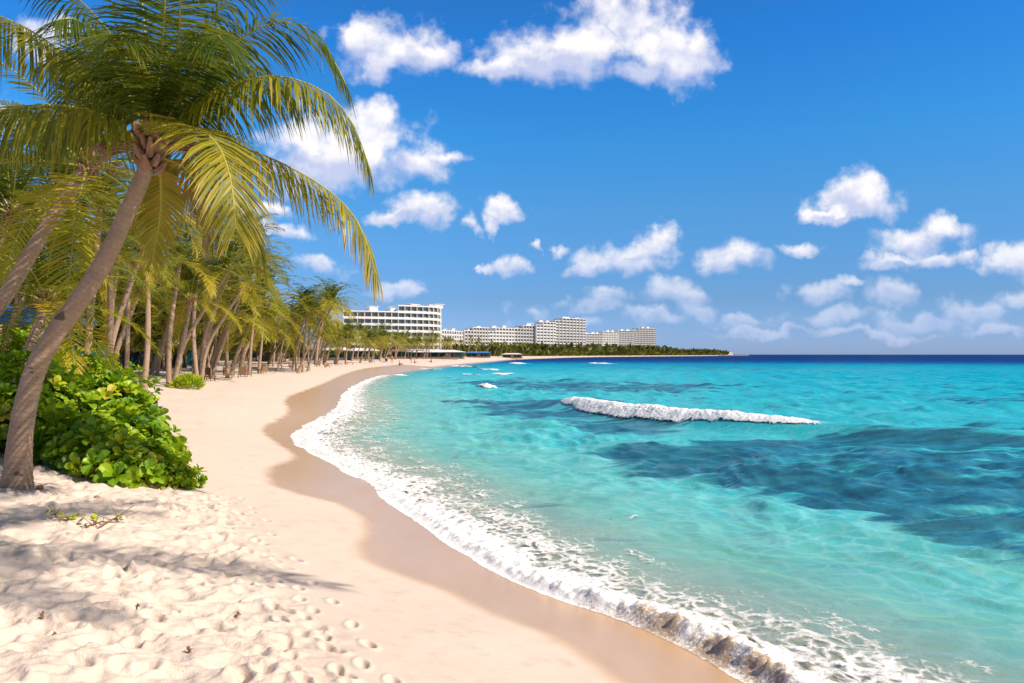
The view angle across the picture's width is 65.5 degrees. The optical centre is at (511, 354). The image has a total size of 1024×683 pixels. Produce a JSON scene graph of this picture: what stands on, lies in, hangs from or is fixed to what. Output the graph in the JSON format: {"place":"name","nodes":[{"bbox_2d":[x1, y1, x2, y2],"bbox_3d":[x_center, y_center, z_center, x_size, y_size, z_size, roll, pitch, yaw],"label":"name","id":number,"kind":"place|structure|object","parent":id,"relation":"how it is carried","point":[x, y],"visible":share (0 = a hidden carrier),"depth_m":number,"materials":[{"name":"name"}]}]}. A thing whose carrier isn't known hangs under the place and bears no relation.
{"place":"outdoors","nodes":[
{"label":"outdoors","id":0,"kind":"place"},
{"bbox_2d":[239,367,251,376],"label":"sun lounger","id":1,"kind":"object","parent":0,"point":[242,370],"visible":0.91,"depth_m":65.76,"materials":[{"name":"brown wood"}]},
{"bbox_2d":[0,355,944,682],"bbox_3d":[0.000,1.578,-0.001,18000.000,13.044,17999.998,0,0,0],"label":"sand beach","id":2,"kind":"structure","parent":0,"point":[306,565],"depth_m":8.76,"materials":[{"name":"beige sand"}]},
{"bbox_2d":[1,256,63,350],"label":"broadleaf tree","id":3,"kind":"object","parent":2,"relation":"on","point":[23,327],"visible":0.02,"depth_m":57.96,"materials":[{"name":"green plant"}]},
{"bbox_2d":[0,164,96,329],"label":"coconut palm","id":4,"kind":"object","parent":2,"relation":"on","point":[1,201],"visible":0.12,"depth_m":24.15,"materials":[{"name":"green plant"}]},
{"bbox_2d":[0,305,105,358],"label":"beach pavilion","id":5,"kind":"structure","parent":2,"relation":"on","point":[75,347],"depth_m":35.54,"materials":[{"name":"blue fabric"}]},
{"bbox_2d":[0,127,119,289],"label":"coconut palm","id":6,"kind":"object","parent":2,"relation":"on","point":[15,188],"visible":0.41,"depth_m":22.80,"materials":[{"name":"green plant"}]},
{"bbox_2d":[0,205,126,350],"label":"coconut palm","id":7,"kind":"object","parent":2,"relation":"on","point":[110,284],"visible":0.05,"depth_m":30.05,"materials":[{"name":"green plant"}]},
{"bbox_2d":[0,277,130,350],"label":"broadleaf tree","id":8,"kind":"object","parent":2,"relation":"on","point":[97,310],"visible":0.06,"depth_m":65.69,"materials":[{"name":"green plant"}]},
{"bbox_2d":[45,505,86,519],"bbox_3d":[-5.759,2.037,10.292,0.633,0.228,0.300,0,0,0],"label":"beach vine","id":9,"kind":"object","parent":2,"relation":"on","point":[69,516],"visible":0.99,"depth_m":10.28,"materials":[{"name":"green plant"}]},
{"bbox_2d":[0,318,162,458],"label":"leafy shrub","id":10,"kind":"object","parent":2,"relation":"on","point":[60,386],"visible":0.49,"depth_m":16.05,"materials":[{"name":"green plant"}]},
{"bbox_2d":[0,99,165,352],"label":"coconut palm","id":11,"kind":"object","parent":2,"relation":"on","point":[54,184],"visible":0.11,"depth_m":25.81,"materials":[{"name":"green plant"}]},
{"bbox_2d":[0,218,168,410],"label":"coconut palm","id":12,"kind":"object","parent":2,"relation":"on","point":[41,297],"visible":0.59,"depth_m":20.80,"materials":[{"name":"green plant"}]},
{"bbox_2d":[43,236,131,328],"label":"coconut palm","id":13,"kind":"object","parent":2,"relation":"on","point":[105,291],"visible":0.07,"depth_m":50.29,"materials":[{"name":"green plant"}]},
{"bbox_2d":[0,164,178,342],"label":"coconut palm","id":14,"kind":"object","parent":2,"relation":"on","point":[125,262],"visible":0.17,"depth_m":27.09,"materials":[{"name":"green plant"}]},
{"bbox_2d":[0,127,194,353],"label":"coconut palm","id":15,"kind":"object","parent":2,"relation":"on","point":[98,249],"visible":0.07,"depth_m":29.69,"materials":[{"name":"green plant"}]},
{"bbox_2d":[82,505,134,527],"bbox_3d":[-5.306,2.105,10.401,0.448,0.238,0.622,0,0,29],"label":"beach vine","id":16,"kind":"object","parent":2,"relation":"on","point":[93,516],"visible":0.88,"depth_m":10.25,"materials":[{"name":"green plant"}]},
{"bbox_2d":[31,197,188,358],"bbox_3d":[-16.814,-2.134,32.852,6.620,8.769,6.074,0,0,-21],"label":"coconut palm","id":17,"kind":"object","parent":2,"relation":"on","point":[109,295],"visible":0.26,"depth_m":33.20,"materials":[{"name":"green plant"}]},
{"bbox_2d":[32,369,191,488],"bbox_3d":[-8.441,1.399,16.418,3.356,2.128,7.554,0,0,-31],"label":"leafy shrub","id":18,"kind":"object","parent":2,"relation":"on","point":[128,439],"visible":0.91,"depth_m":14.29,"materials":[{"name":"green plant"}]},
{"bbox_2d":[0,21,242,332],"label":"coconut palm","id":19,"kind":"object","parent":2,"relation":"on","point":[43,232],"visible":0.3,"depth_m":15.29,"materials":[{"name":"green plant"}]},
{"bbox_2d":[77,265,171,364],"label":"coconut palm","id":20,"kind":"object","parent":2,"relation":"on","point":[141,304],"visible":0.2,"depth_m":62.20,"materials":[{"name":"green plant"}]},
{"bbox_2d":[80,276,176,352],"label":"broadleaf tree","id":21,"kind":"object","parent":2,"relation":"on","point":[156,337],"visible":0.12,"depth_m":71.46,"materials":[{"name":"green plant"}]},
{"bbox_2d":[84,198,175,367],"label":"coconut palm","id":22,"kind":"object","parent":2,"relation":"on","point":[127,346],"visible":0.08,"depth_m":44.32,"materials":[{"name":"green plant"}]},
{"bbox_2d":[117,351,143,366],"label":"beach pavilion","id":23,"kind":"structure","parent":2,"relation":"on","point":[136,359],"depth_m":90.46,"materials":[{"name":"fabric"}]},
{"bbox_2d":[88,222,211,389],"bbox_3d":[-18.192,-2.362,39.216,5.562,9.129,5.929,0,0,-38],"label":"coconut palm","id":24,"kind":"object","parent":2,"relation":"on","point":[146,361],"visible":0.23,"depth_m":39.11,"materials":[{"name":"green plant"}]},
{"bbox_2d":[98,254,206,366],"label":"coconut palm","id":25,"kind":"object","parent":2,"relation":"on","point":[138,291],"visible":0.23,"depth_m":49.62,"materials":[{"name":"green plant"}]},
{"bbox_2d":[86,163,219,349],"bbox_3d":[-17.085,-3.346,37.593,6.295,10.956,6.111,0,0,-27],"label":"coconut palm","id":26,"kind":"object","parent":2,"relation":"on","point":[123,303],"visible":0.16,"depth_m":37.91,"materials":[{"name":"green plant"}]},
{"bbox_2d":[121,286,201,366],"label":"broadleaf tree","id":27,"kind":"object","parent":2,"relation":"on","point":[175,349],"visible":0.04,"depth_m":85.40,"materials":[{"name":"green plant"}]},
{"bbox_2d":[140,341,191,368],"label":"beach pavilion","id":28,"kind":"structure","parent":2,"relation":"on","point":[187,359],"depth_m":86.38,"materials":[{"name":"fabric"}]},
{"bbox_2d":[115,277,224,373],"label":"coconut palm","id":29,"kind":"object","parent":2,"relation":"on","point":[155,360],"visible":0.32,"depth_m":63.36,"materials":[{"name":"green plant"}]},
{"bbox_2d":[154,257,186,370],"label":"coconut palm","id":30,"kind":"object","parent":2,"relation":"on","point":[163,363],"visible":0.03,"depth_m":74.74,"materials":[{"name":"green plant"}]},
{"bbox_2d":[141,458,207,489],"bbox_3d":[-6.042,2.164,14.089,1.204,0.650,0.893,0,0,0],"label":"leafy shrub","id":31,"kind":"object","parent":2,"relation":"on","point":[183,478],"visible":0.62,"depth_m":13.96,"materials":[{"name":"green plant"}]},
{"bbox_2d":[114,215,237,385],"bbox_3d":[-18.459,-2.800,43.842,6.593,9.988,6.463,0,0,-26],"label":"coconut palm","id":32,"kind":"object","parent":2,"relation":"on","point":[170,328],"visible":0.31,"depth_m":43.69,"materials":[{"name":"green plant"}]},
{"bbox_2d":[122,302,242,352],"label":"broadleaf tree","id":33,"kind":"object","parent":2,"relation":"on","point":[218,338],"visible":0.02,"depth_m":92.09,"materials":[{"name":"green plant"}]},
{"bbox_2d":[163,372,206,388],"bbox_3d":[-18.010,1.450,44.066,2.405,1.088,2.343,0,0,0],"label":"bushy shrub","id":34,"kind":"object","parent":2,"relation":"on","point":[184,380],"visible":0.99,"depth_m":43.62,"materials":[{"name":"green plant"}]},
{"bbox_2d":[144,275,238,349],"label":"coconut palm","id":35,"kind":"object","parent":2,"relation":"on","point":[196,307],"visible":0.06,"depth_m":74.33,"materials":[{"name":"green plant"}]},
{"bbox_2d":[0,0,383,489],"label":"coconut palm","id":36,"kind":"object","parent":2,"relation":"on","point":[152,94],"visible":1,"depth_m":11.76,"materials":[{"name":"green plant"}]},
{"bbox_2d":[132,253,257,380],"bbox_3d":[-17.767,-1.735,45.093,6.278,7.904,6.780,0,0,0],"label":"coconut palm","id":37,"kind":"object","parent":2,"relation":"on","point":[190,284],"visible":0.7,"depth_m":44.91,"materials":[{"name":"green plant"}]},
{"bbox_2d":[155,244,235,375],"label":"coconut palm","id":38,"kind":"object","parent":2,"relation":"on","point":[160,358],"visible":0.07,"depth_m":59.12,"materials":[{"name":"green plant"}]},
{"bbox_2d":[164,194,254,375],"bbox_3d":[-19.435,-4.166,49.972,6.452,12.785,7.457,0,0,-44],"label":"coconut palm","id":39,"kind":"object","parent":2,"relation":"on","point":[194,354],"visible":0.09,"depth_m":50.08,"materials":[{"name":"green plant"}]},
{"bbox_2d":[188,287,249,354],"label":"coconut palm","id":40,"kind":"object","parent":2,"relation":"on","point":[215,339],"visible":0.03,"depth_m":77.68,"materials":[{"name":"green plant"}]},
{"bbox_2d":[158,244,285,379],"bbox_3d":[-19.957,-2.845,55.179,8.609,10.023,8.244,0,0,-18],"label":"coconut palm","id":41,"kind":"object","parent":2,"relation":"on","point":[218,263],"visible":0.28,"depth_m":54.75,"materials":[{"name":"green plant"}]},
{"bbox_2d":[173,276,279,378],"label":"coconut palm","id":42,"kind":"object","parent":2,"relation":"on","point":[226,321],"visible":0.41,"depth_m":58.59,"materials":[{"name":"green plant"}]},
{"bbox_2d":[175,226,286,356],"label":"coconut palm","id":43,"kind":"object","parent":2,"relation":"on","point":[231,254],"visible":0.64,"depth_m":45.49,"materials":[{"name":"green plant"}]},
{"bbox_2d":[196,322,266,352],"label":"broadleaf tree","id":44,"kind":"object","parent":2,"relation":"on","point":[256,350],"visible":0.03,"depth_m":104.01,"materials":[{"name":"green plant"}]},
{"bbox_2d":[202,309,260,345],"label":"coconut palm","id":45,"kind":"object","parent":2,"relation":"on","point":[243,325],"visible":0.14,"depth_m":95.20,"materials":[{"name":"green plant"}]},
{"bbox_2d":[190,268,285,371],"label":"coconut palm","id":46,"kind":"object","parent":2,"relation":"on","point":[198,351],"visible":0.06,"depth_m":72.04,"materials":[{"name":"green plant"}]},
{"bbox_2d":[199,228,286,366],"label":"coconut palm","id":47,"kind":"object","parent":2,"relation":"on","point":[237,278],"visible":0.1,"depth_m":60.16,"materials":[{"name":"green plant"}]},
{"bbox_2d":[185,222,301,377],"bbox_3d":[-20.967,-4.197,62.435,8.583,12.769,8.426,0,0,28],"label":"coconut palm","id":48,"kind":"object","parent":2,"relation":"on","point":[227,360],"visible":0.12,"depth_m":62.75,"materials":[{"name":"green plant"}]},
{"bbox_2d":[200,247,288,379],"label":"coconut palm","id":49,"kind":"object","parent":2,"relation":"on","point":[224,315],"visible":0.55,"depth_m":52.65,"materials":[{"name":"green plant"}]},
{"bbox_2d":[199,210,293,374],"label":"coconut palm","id":50,"kind":"object","parent":2,"relation":"on","point":[205,336],"visible":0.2,"depth_m":54.71,"materials":[{"name":"green plant"}]},
{"bbox_2d":[209,225,292,378],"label":"coconut palm","id":51,"kind":"object","parent":2,"relation":"on","point":[222,347],"visible":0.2,"depth_m":58.35,"materials":[{"name":"green plant"}]},
{"bbox_2d":[212,283,294,372],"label":"coconut palm","id":52,"kind":"object","parent":2,"relation":"on","point":[235,358],"visible":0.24,"depth_m":73.65,"materials":[{"name":"green plant"}]},
{"bbox_2d":[234,317,282,350],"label":"coconut palm","id":53,"kind":"object","parent":2,"relation":"on","point":[254,345],"visible":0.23,"depth_m":99.66,"materials":[{"name":"green plant"}]},
{"bbox_2d":[211,270,308,374],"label":"coconut palm","id":54,"kind":"object","parent":2,"relation":"on","point":[285,315],"visible":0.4,"depth_m":70.19,"materials":[{"name":"green plant"}]},
{"bbox_2d":[233,314,288,363],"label":"broadleaf tree","id":55,"kind":"object","parent":2,"relation":"on","point":[267,348],"visible":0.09,"depth_m":123.40,"materials":[{"name":"green plant"}]},
{"bbox_2d":[239,352,283,360],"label":"beach pavilion","id":56,"kind":"structure","parent":2,"relation":"on","point":[265,356],"depth_m":162.39,"materials":[{"name":"fabric"}]},
{"bbox_2d":[228,294,302,372],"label":"coconut palm","id":57,"kind":"object","parent":2,"relation":"on","point":[243,353],"visible":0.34,"depth_m":74.97,"materials":[{"name":"green plant"}]},
{"bbox_2d":[254,249,308,371],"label":"coconut palm","id":58,"kind":"object","parent":2,"relation":"on","point":[261,343],"visible":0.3,"depth_m":80.62,"materials":[{"name":"green plant"}]},
{"bbox_2d":[255,329,311,360],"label":"broadleaf tree","id":59,"kind":"object","parent":2,"relation":"on","point":[289,351],"visible":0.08,"depth_m":146.34,"materials":[{"name":"green plant"}]},
{"bbox_2d":[265,298,302,366],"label":"coconut palm","id":60,"kind":"object","parent":2,"relation":"on","point":[273,363],"visible":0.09,"depth_m":103.19,"materials":[{"name":"green plant"}]},
{"bbox_2d":[266,311,320,366],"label":"coconut palm","id":61,"kind":"object","parent":2,"relation":"on","point":[292,328],"visible":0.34,"depth_m":96.20,"materials":[{"name":"green plant"}]},
{"bbox_2d":[270,317,317,365],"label":"coconut palm","id":62,"kind":"object","parent":2,"relation":"on","point":[288,344],"visible":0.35,"depth_m":108.11,"materials":[{"name":"green plant"}]},
{"bbox_2d":[289,346,315,360],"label":"beach pavilion","id":63,"kind":"structure","parent":2,"relation":"on","point":[305,359],"depth_m":170.51,"materials":[{"name":"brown wood"}]},
{"bbox_2d":[273,294,336,370],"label":"coconut palm","id":64,"kind":"object","parent":2,"relation":"on","point":[314,326],"visible":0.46,"depth_m":89.88,"materials":[{"name":"green plant"}]},
{"bbox_2d":[284,286,329,370],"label":"coconut palm","id":65,"kind":"object","parent":2,"relation":"on","point":[297,345],"visible":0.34,"depth_m":89.63,"materials":[{"name":"green plant"}]},
{"bbox_2d":[278,282,346,372],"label":"coconut palm","id":66,"kind":"object","parent":2,"relation":"on","point":[307,302],"visible":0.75,"depth_m":86.73,"materials":[{"name":"green plant"}]},
{"bbox_2d":[285,291,344,370],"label":"coconut palm","id":67,"kind":"object","parent":2,"relation":"on","point":[311,325],"visible":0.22,"depth_m":93.94,"materials":[{"name":"green plant"}]},
{"bbox_2d":[306,315,337,361],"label":"coconut palm","id":68,"kind":"object","parent":2,"relation":"on","point":[323,329],"visible":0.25,"depth_m":129.09,"materials":[{"name":"green plant"}]},
{"bbox_2d":[291,275,362,372],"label":"coconut palm","id":69,"kind":"object","parent":2,"relation":"on","point":[330,295],"visible":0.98,"depth_m":84.59,"materials":[{"name":"green plant"}]},
{"bbox_2d":[306,320,347,359],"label":"coconut palm","id":70,"kind":"object","parent":2,"relation":"on","point":[323,336],"visible":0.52,"depth_m":133.33,"materials":[{"name":"green plant"}]},
{"bbox_2d":[300,289,355,364],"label":"coconut palm","id":71,"kind":"object","parent":2,"relation":"on","point":[317,350],"visible":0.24,"depth_m":124.85,"materials":[{"name":"green plant"}]},
{"bbox_2d":[306,284,357,371],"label":"coconut palm","id":72,"kind":"object","parent":2,"relation":"on","point":[315,345],"visible":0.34,"depth_m":92.25,"materials":[{"name":"green plant"}]},
{"bbox_2d":[323,347,350,359],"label":"beach pavilion","id":73,"kind":"structure","parent":2,"relation":"on","point":[332,356],"depth_m":192.31,"materials":[{"name":"fabric"}]},
{"bbox_2d":[322,328,358,357],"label":"coconut palm","id":74,"kind":"object","parent":2,"relation":"on","point":[335,347],"visible":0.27,"depth_m":156.44,"materials":[{"name":"green plant"}]},
{"bbox_2d":[325,325,366,359],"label":"coconut palm","id":75,"kind":"object","parent":2,"relation":"on","point":[345,337],"visible":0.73,"depth_m":140.06,"materials":[{"name":"green plant"}]},
{"bbox_2d":[329,318,363,364],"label":"coconut palm","id":76,"kind":"object","parent":2,"relation":"on","point":[347,326],"visible":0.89,"depth_m":137.31,"materials":[{"name":"green plant"}]},
{"bbox_2d":[350,319,372,360],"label":"coconut palm","id":77,"kind":"object","parent":2,"relation":"on","point":[360,326],"visible":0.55,"depth_m":177.25,"materials":[{"name":"green plant"}]},
{"bbox_2d":[345,348,379,359],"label":"beach pavilion","id":78,"kind":"structure","parent":2,"relation":"on","point":[376,355],"depth_m":224.36,"materials":[{"name":"white wood"}]},
{"bbox_2d":[352,326,385,362],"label":"coconut palm","id":79,"kind":"object","parent":2,"relation":"on","point":[369,338],"visible":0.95,"depth_m":156.80,"materials":[{"name":"green plant"}]},
{"bbox_2d":[364,328,385,360],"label":"coconut palm","id":80,"kind":"object","parent":2,"relation":"on","point":[373,342],"visible":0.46,"depth_m":190.38,"materials":[{"name":"green plant"}]},
{"bbox_2d":[361,322,404,360],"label":"coconut palm","id":81,"kind":"object","parent":2,"relation":"on","point":[383,333],"visible":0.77,"depth_m":189.78,"materials":[{"name":"green plant"}]},
{"bbox_2d":[343,304,444,352],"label":"hotel","id":82,"kind":"structure","parent":2,"relation":"on","point":[417,319],"depth_m":393.02,"materials":[{"name":"white concrete"}]},
{"bbox_2d":[385,331,406,357],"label":"coconut palm","id":83,"kind":"object","parent":2,"relation":"on","point":[395,337],"visible":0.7,"depth_m":222.73,"materials":[{"name":"green plant"}]},
{"bbox_2d":[388,349,412,358],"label":"beach pavilion","id":84,"kind":"structure","parent":2,"relation":"on","point":[400,354],"depth_m":261.41,"materials":[{"name":"brown wood"}]},
{"bbox_2d":[392,331,410,359],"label":"coconut palm","id":85,"kind":"object","parent":2,"relation":"on","point":[401,337],"visible":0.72,"depth_m":228.37,"materials":[{"name":"green plant"}]},
{"bbox_2d":[400,336,417,358],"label":"coconut palm","id":86,"kind":"object","parent":2,"relation":"on","point":[408,343],"visible":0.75,"depth_m":250.33,"materials":[{"name":"green plant"}]},
{"bbox_2d":[410,335,427,352],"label":"coconut palm","id":87,"kind":"object","parent":2,"relation":"on","point":[418,340],"visible":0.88,"depth_m":265.50,"materials":[{"name":"green plant"}]},
{"bbox_2d":[117,341,728,362],"bbox_3d":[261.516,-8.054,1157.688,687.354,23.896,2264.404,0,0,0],"label":"undergrowth","id":88,"kind":"object","parent":2,"relation":"on","point":[545,349],"visible":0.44,"depth_m":888.96,"materials":[{"name":"green plant"}]},
{"bbox_2d":[421,336,437,358],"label":"coconut palm","id":89,"kind":"object","parent":2,"relation":"on","point":[430,340],"visible":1,"depth_m":260.78,"materials":[{"name":"green plant"}]},
{"bbox_2d":[412,350,463,358],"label":"beach pavilion","id":90,"kind":"structure","parent":2,"relation":"on","point":[433,355],"depth_m":286.87,"materials":[{"name":"white wood"}]},
{"bbox_2d":[442,328,462,345],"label":"hotel","id":91,"kind":"structure","parent":2,"relation":"on","point":[454,334],"depth_m":720.30,"materials":[{"name":"white concrete"}]},
{"bbox_2d":[461,326,489,345],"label":"hotel","id":92,"kind":"structure","parent":2,"relation":"on","point":[482,332],"depth_m":815.98,"materials":[{"name":"white concrete"}]},
{"bbox_2d":[465,351,490,357],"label":"beach pavilion","id":93,"kind":"structure","parent":2,"relation":"on","point":[477,354],"depth_m":398.62,"materials":[{"name":"blue fabric"}]},
{"bbox_2d":[490,326,513,344],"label":"hotel","id":94,"kind":"structure","parent":2,"relation":"on","point":[501,334],"depth_m":862.77,"materials":[{"name":"white concrete"}]},
{"bbox_2d":[502,353,521,357],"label":"beach pavilion","id":95,"kind":"structure","parent":2,"relation":"on","point":[511,356],"depth_m":482.19,"materials":[{"name":"fabric"}]},
{"bbox_2d":[513,323,534,343],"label":"hotel","id":96,"kind":"structure","parent":2,"relation":"on","point":[525,333],"depth_m":893.17,"materials":[{"name":"white concrete"}]},
{"bbox_2d":[531,320,555,345],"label":"hotel","id":97,"kind":"structure","parent":2,"relation":"on","point":[545,331],"depth_m":912.56,"materials":[{"name":"white concrete"}]},
{"bbox_2d":[549,317,585,355],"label":"hotel","id":98,"kind":"structure","parent":2,"relation":"on","point":[569,330],"depth_m":952.20,"materials":[{"name":"white concrete"}]},
{"bbox_2d":[585,332,603,346],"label":"hotel","id":99,"kind":"structure","parent":2,"relation":"on","point":[596,338],"depth_m":1363.56,"materials":[{"name":"white concrete"}]},
{"bbox_2d":[598,330,617,345],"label":"hotel","id":100,"kind":"structure","parent":2,"relation":"on","point":[610,337],"depth_m":1393.00,"materials":[{"name":"white concrete"}]},
{"bbox_2d":[613,329,633,346],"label":"hotel","id":101,"kind":"structure","parent":2,"relation":"on","point":[625,337],"depth_m":1422.39,"materials":[{"name":"white concrete"}]},
{"bbox_2d":[629,327,655,346],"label":"hotel","id":102,"kind":"structure","parent":2,"relation":"on","point":[645,336],"depth_m":1455.06,"materials":[{"name":"white concrete"}]},
{"bbox_2d":[0,0,1023,354],"label":"sky","id":103,"kind":"structure","parent":0,"point":[748,177],"materials":[{"name":"blue"}]},
{"bbox_2d":[342,355,1023,682],"bbox_3d":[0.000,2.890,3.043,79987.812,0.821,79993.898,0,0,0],"label":"sea water","id":104,"kind":"structure","parent":0,"point":[884,495],"depth_m":20.58,"materials":[{"name":"teal liquid"}]},
{"bbox_2d":[290,375,988,682],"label":"shore foam","id":105,"kind":"object","parent":104,"relation":"on","point":[733,653],"visible":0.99,"depth_m":10.25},
{"bbox_2d":[561,397,818,423],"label":"breaking wave","id":106,"kind":"object","parent":104,"relation":"on","point":[622,409],"visible":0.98,"depth_m":35.38,"materials":[{"name":"liquid"}]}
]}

